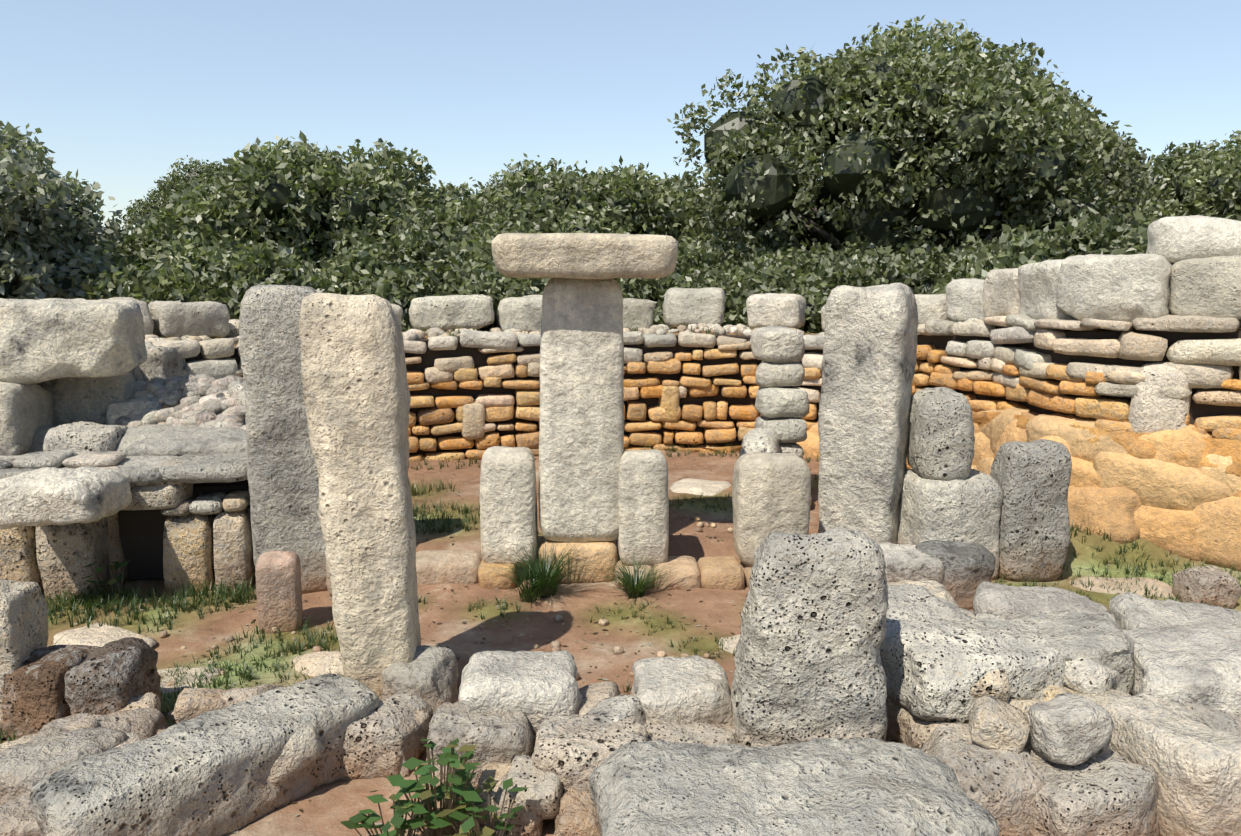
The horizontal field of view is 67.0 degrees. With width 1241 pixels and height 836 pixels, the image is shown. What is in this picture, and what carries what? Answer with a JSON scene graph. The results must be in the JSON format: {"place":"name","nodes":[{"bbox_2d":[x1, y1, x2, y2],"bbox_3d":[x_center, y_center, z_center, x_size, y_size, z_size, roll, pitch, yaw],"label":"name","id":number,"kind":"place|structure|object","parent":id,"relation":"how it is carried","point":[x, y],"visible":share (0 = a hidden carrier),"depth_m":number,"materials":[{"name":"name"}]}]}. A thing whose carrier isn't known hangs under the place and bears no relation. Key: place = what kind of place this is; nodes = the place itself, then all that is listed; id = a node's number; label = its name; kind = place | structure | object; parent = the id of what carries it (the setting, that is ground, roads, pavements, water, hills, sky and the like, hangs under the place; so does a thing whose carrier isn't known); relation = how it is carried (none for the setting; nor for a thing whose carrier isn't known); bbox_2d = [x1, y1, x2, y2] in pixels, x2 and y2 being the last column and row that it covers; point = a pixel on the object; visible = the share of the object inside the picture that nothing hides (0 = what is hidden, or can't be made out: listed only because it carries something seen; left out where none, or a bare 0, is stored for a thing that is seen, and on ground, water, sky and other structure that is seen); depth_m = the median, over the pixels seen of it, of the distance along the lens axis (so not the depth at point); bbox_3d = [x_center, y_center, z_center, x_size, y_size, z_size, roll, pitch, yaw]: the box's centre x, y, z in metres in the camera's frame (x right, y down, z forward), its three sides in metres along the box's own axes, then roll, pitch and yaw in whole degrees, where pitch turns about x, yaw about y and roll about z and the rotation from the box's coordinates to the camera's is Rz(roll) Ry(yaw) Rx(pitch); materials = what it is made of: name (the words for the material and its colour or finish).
{"place":"outdoors","nodes":[
{"label":"outdoors","id":0,"kind":"place"},
{"bbox_2d":[0,449,1240,835],"bbox_3d":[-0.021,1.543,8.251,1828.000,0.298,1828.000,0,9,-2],"label":"ground","id":1,"kind":"structure","parent":0,"point":[332,805],"depth_m":7.96,"materials":[{"name":"brown soil"}]},
{"bbox_2d":[0,121,129,299],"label":"olive tree","id":2,"kind":"object","parent":1,"relation":"on","point":[49,227],"visible":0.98,"depth_m":13.77,"materials":[{"name":"green plant"}]},
{"bbox_2d":[12,246,133,295],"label":"bush","id":3,"kind":"object","parent":1,"relation":"on","point":[128,249],"depth_m":17.60,"materials":[{"name":"green plant"}]},
{"bbox_2d":[0,298,255,599],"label":"stone chamber ruin","id":4,"kind":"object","parent":1,"relation":"on","point":[107,415],"visible":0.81,"depth_m":8.95,"materials":[{"name":"grey stone"}]},
{"bbox_2d":[118,479,249,579],"bbox_3d":[-4.839,0.972,9.569,3.441,0.950,1.919,0,9,-2],"label":"dark opening","id":5,"kind":"object","parent":4,"relation":"attached to","point":[141,535],"visible":0.06,"depth_m":8.81,"materials":[{"name":"black"}]},
{"bbox_2d":[118,155,234,233],"bbox_3d":[-17.403,-7.587,42.540,8.995,8.187,9.803,-4,10,-21],"label":"olive tree","id":6,"kind":"object","parent":1,"relation":"on","point":[167,187],"visible":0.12,"depth_m":39.38,"materials":[{"name":"green plant"}]},
{"bbox_2d":[82,217,298,271],"bbox_3d":[-8.864,-1.729,19.078,5.998,4.525,5.994,1,9,8],"label":"bush","id":7,"kind":"object","parent":1,"relation":"on","point":[136,243],"visible":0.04,"depth_m":17.74,"materials":[{"name":"green plant"}]},
{"bbox_2d":[65,230,346,319],"bbox_3d":[-6.794,-1.116,16.200,5.449,4.113,5.452,-2,9,-13],"label":"bush","id":8,"kind":"object","parent":1,"relation":"on","point":[175,270],"visible":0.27,"depth_m":14.39,"materials":[{"name":"green plant"}]},
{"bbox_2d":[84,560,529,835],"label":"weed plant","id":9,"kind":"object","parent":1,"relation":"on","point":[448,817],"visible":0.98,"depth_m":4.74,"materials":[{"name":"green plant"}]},
{"bbox_2d":[122,130,499,272],"bbox_3d":[-6.841,-3.174,21.456,8.040,6.572,8.274,-5,10,-26],"label":"olive tree","id":10,"kind":"object","parent":1,"relation":"on","point":[302,200],"visible":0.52,"depth_m":18.66,"materials":[{"name":"green plant"}]},
{"bbox_2d":[316,222,551,331],"bbox_3d":[-3.307,-1.365,17.285,5.725,4.319,5.721,3,10,19],"label":"bush","id":11,"kind":"object","parent":1,"relation":"on","point":[404,269],"visible":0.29,"depth_m":15.51,"materials":[{"name":"green plant"}]},
{"bbox_2d":[430,177,517,228],"bbox_3d":[-4.078,-3.086,23.504,7.081,5.560,6.644,-8,12,-41],"label":"olive tree","id":12,"kind":"object","parent":1,"relation":"on","point":[464,193],"visible":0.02,"depth_m":22.15,"materials":[{"name":"green plant"}]},
{"bbox_2d":[474,168,586,198],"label":"olive tree","id":13,"kind":"object","parent":1,"relation":"on","point":[498,185],"depth_m":57.28,"materials":[{"name":"green plant"}]},
{"bbox_2d":[255,293,810,698],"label":"standing stones","id":14,"kind":"object","parent":1,"relation":"on","point":[357,400],"visible":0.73,"depth_m":6.10,"materials":[{"name":"grey stone"}]},
{"bbox_2d":[467,218,653,300],"bbox_3d":[-1.388,-1.766,19.305,5.994,4.525,5.998,-4,10,-24],"label":"bush","id":15,"kind":"object","parent":1,"relation":"on","point":[522,229],"depth_m":18.42,"materials":[{"name":"green plant"}]},
{"bbox_2d":[491,233,677,583],"bbox_3d":[-0.324,-0.060,8.817,1.645,3.275,1.111,0,9,-2],"label":"t-shaped stone monument","id":16,"kind":"object","parent":1,"relation":"on","point":[581,436],"visible":0.94,"depth_m":8.56,"materials":[{"name":"stone"}]},
{"bbox_2d":[462,153,715,243],"bbox_3d":[-1.024,-3.096,22.080,7.723,6.134,7.504,6,11,34],"label":"olive tree","id":17,"kind":"object","parent":1,"relation":"on","point":[638,201],"visible":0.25,"depth_m":19.65,"materials":[{"name":"green plant"}]},
{"bbox_2d":[53,478,1174,721],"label":"flat stones","id":18,"kind":"object","parent":1,"relation":"on","point":[317,662],"visible":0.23,"depth_m":7.42,"materials":[{"name":"stone"}]},
{"bbox_2d":[0,526,1240,835],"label":"foreground stones","id":19,"kind":"object","parent":1,"relation":"on","point":[1014,710],"visible":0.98,"depth_m":5.21,"materials":[{"name":"grey stone"}]},
{"bbox_2d":[0,318,1240,743],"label":"grass","id":20,"kind":"structure","parent":1,"relation":"on","point":[542,582],"depth_m":8.30,"materials":[{"name":"green plant"}]},
{"bbox_2d":[50,454,1191,835],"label":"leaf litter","id":21,"kind":"object","parent":1,"relation":"on","point":[502,624],"visible":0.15,"depth_m":7.86,"materials":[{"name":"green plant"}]},
{"bbox_2d":[239,283,1071,593],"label":"standing stones","id":22,"kind":"object","parent":1,"relation":"on","point":[881,425],"visible":0.77,"depth_m":8.73,"materials":[{"name":"grey stone"}]},
{"bbox_2d":[612,237,742,326],"bbox_3d":[0.183,-1.395,17.918,5.452,4.113,5.449,-7,12,-37],"label":"bush","id":23,"kind":"object","parent":1,"relation":"on","point":[655,290],"visible":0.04,"depth_m":16.22,"materials":[{"name":"green plant"}]},
{"bbox_2d":[604,169,824,250],"bbox_3d":[1.473,-3.317,24.224,7.442,5.844,6.983,-5,11,-30],"label":"olive tree","id":24,"kind":"object","parent":1,"relation":"on","point":[675,181],"visible":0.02,"depth_m":22.63,"materials":[{"name":"green plant"}]},
{"bbox_2d":[678,221,809,282],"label":"bush","id":25,"kind":"object","parent":1,"relation":"on","point":[730,252],"visible":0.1,"depth_m":18.30,"materials":[{"name":"green plant"}]},
{"bbox_2d":[716,233,926,332],"bbox_3d":[3.693,-1.303,17.353,5.449,4.113,5.452,-1,9,-5],"label":"bush","id":26,"kind":"object","parent":1,"relation":"on","point":[813,276],"visible":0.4,"depth_m":15.89,"materials":[{"name":"green plant"}]},
{"bbox_2d":[667,14,1155,254],"bbox_3d":[6.062,-4.071,20.285,9.213,8.386,10.040,5,11,30],"label":"olive tree","id":27,"kind":"object","parent":1,"relation":"on","point":[1011,142],"visible":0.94,"depth_m":17.15,"materials":[{"name":"green plant"}]},
{"bbox_2d":[871,232,1011,294],"bbox_3d":[5.912,-1.263,17.105,5.452,4.113,5.449,-5,10,-26],"label":"bush","id":28,"kind":"object","parent":1,"relation":"on","point":[952,261],"visible":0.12,"depth_m":15.79,"materials":[{"name":"green plant"}]},
{"bbox_2d":[660,407,1240,571],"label":"rock outcrop","id":29,"kind":"object","parent":1,"relation":"on","point":[1178,491],"visible":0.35,"depth_m":9.56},
{"bbox_2d":[923,126,1162,237],"bbox_3d":[11.418,-5.251,28.796,9.511,7.944,8.728,-2,9,-13],"label":"olive tree","id":30,"kind":"object","parent":1,"relation":"on","point":[1128,194],"visible":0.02,"depth_m":25.47,"materials":[{"name":"green plant"}]},
{"bbox_2d":[918,203,1236,293],"bbox_3d":[7.757,-1.092,15.146,5.994,4.525,5.998,-8,12,-41],"label":"bush","id":31,"kind":"object","parent":1,"relation":"on","point":[1086,234],"visible":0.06,"depth_m":14.21,"materials":[{"name":"green plant"}]},
{"bbox_2d":[1106,125,1162,196],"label":"olive tree","id":32,"kind":"object","parent":1,"relation":"on","point":[1152,184],"depth_m":43.35,"materials":[{"name":"green plant"}]},
{"bbox_2d":[1120,131,1240,234],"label":"olive tree","id":33,"kind":"object","parent":1,"relation":"on","point":[1188,182],"visible":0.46,"depth_m":20.98,"materials":[{"name":"green plant"}]},
{"bbox_2d":[1191,130,1240,176],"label":"olive tree","id":34,"kind":"object","parent":1,"relation":"on","point":[1217,145],"depth_m":27.00,"materials":[{"name":"green plant"}]},
{"bbox_2d":[0,0,1240,234],"label":"sky","id":35,"kind":"structure","parent":0,"point":[120,91],"materials":[{"name":"blue"}]},
{"bbox_2d":[92,215,1240,462],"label":"enclosure wall","id":36,"kind":"structure","parent":0,"point":[1182,275],"depth_m":12.13,"materials":[{"name":"beige stone"}]},
{"bbox_2d":[234,326,1240,347],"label":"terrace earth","id":37,"kind":"structure","parent":36,"relation":"on","point":[426,336],"depth_m":14.26,"materials":[{"name":"brown soil"}]}
]}

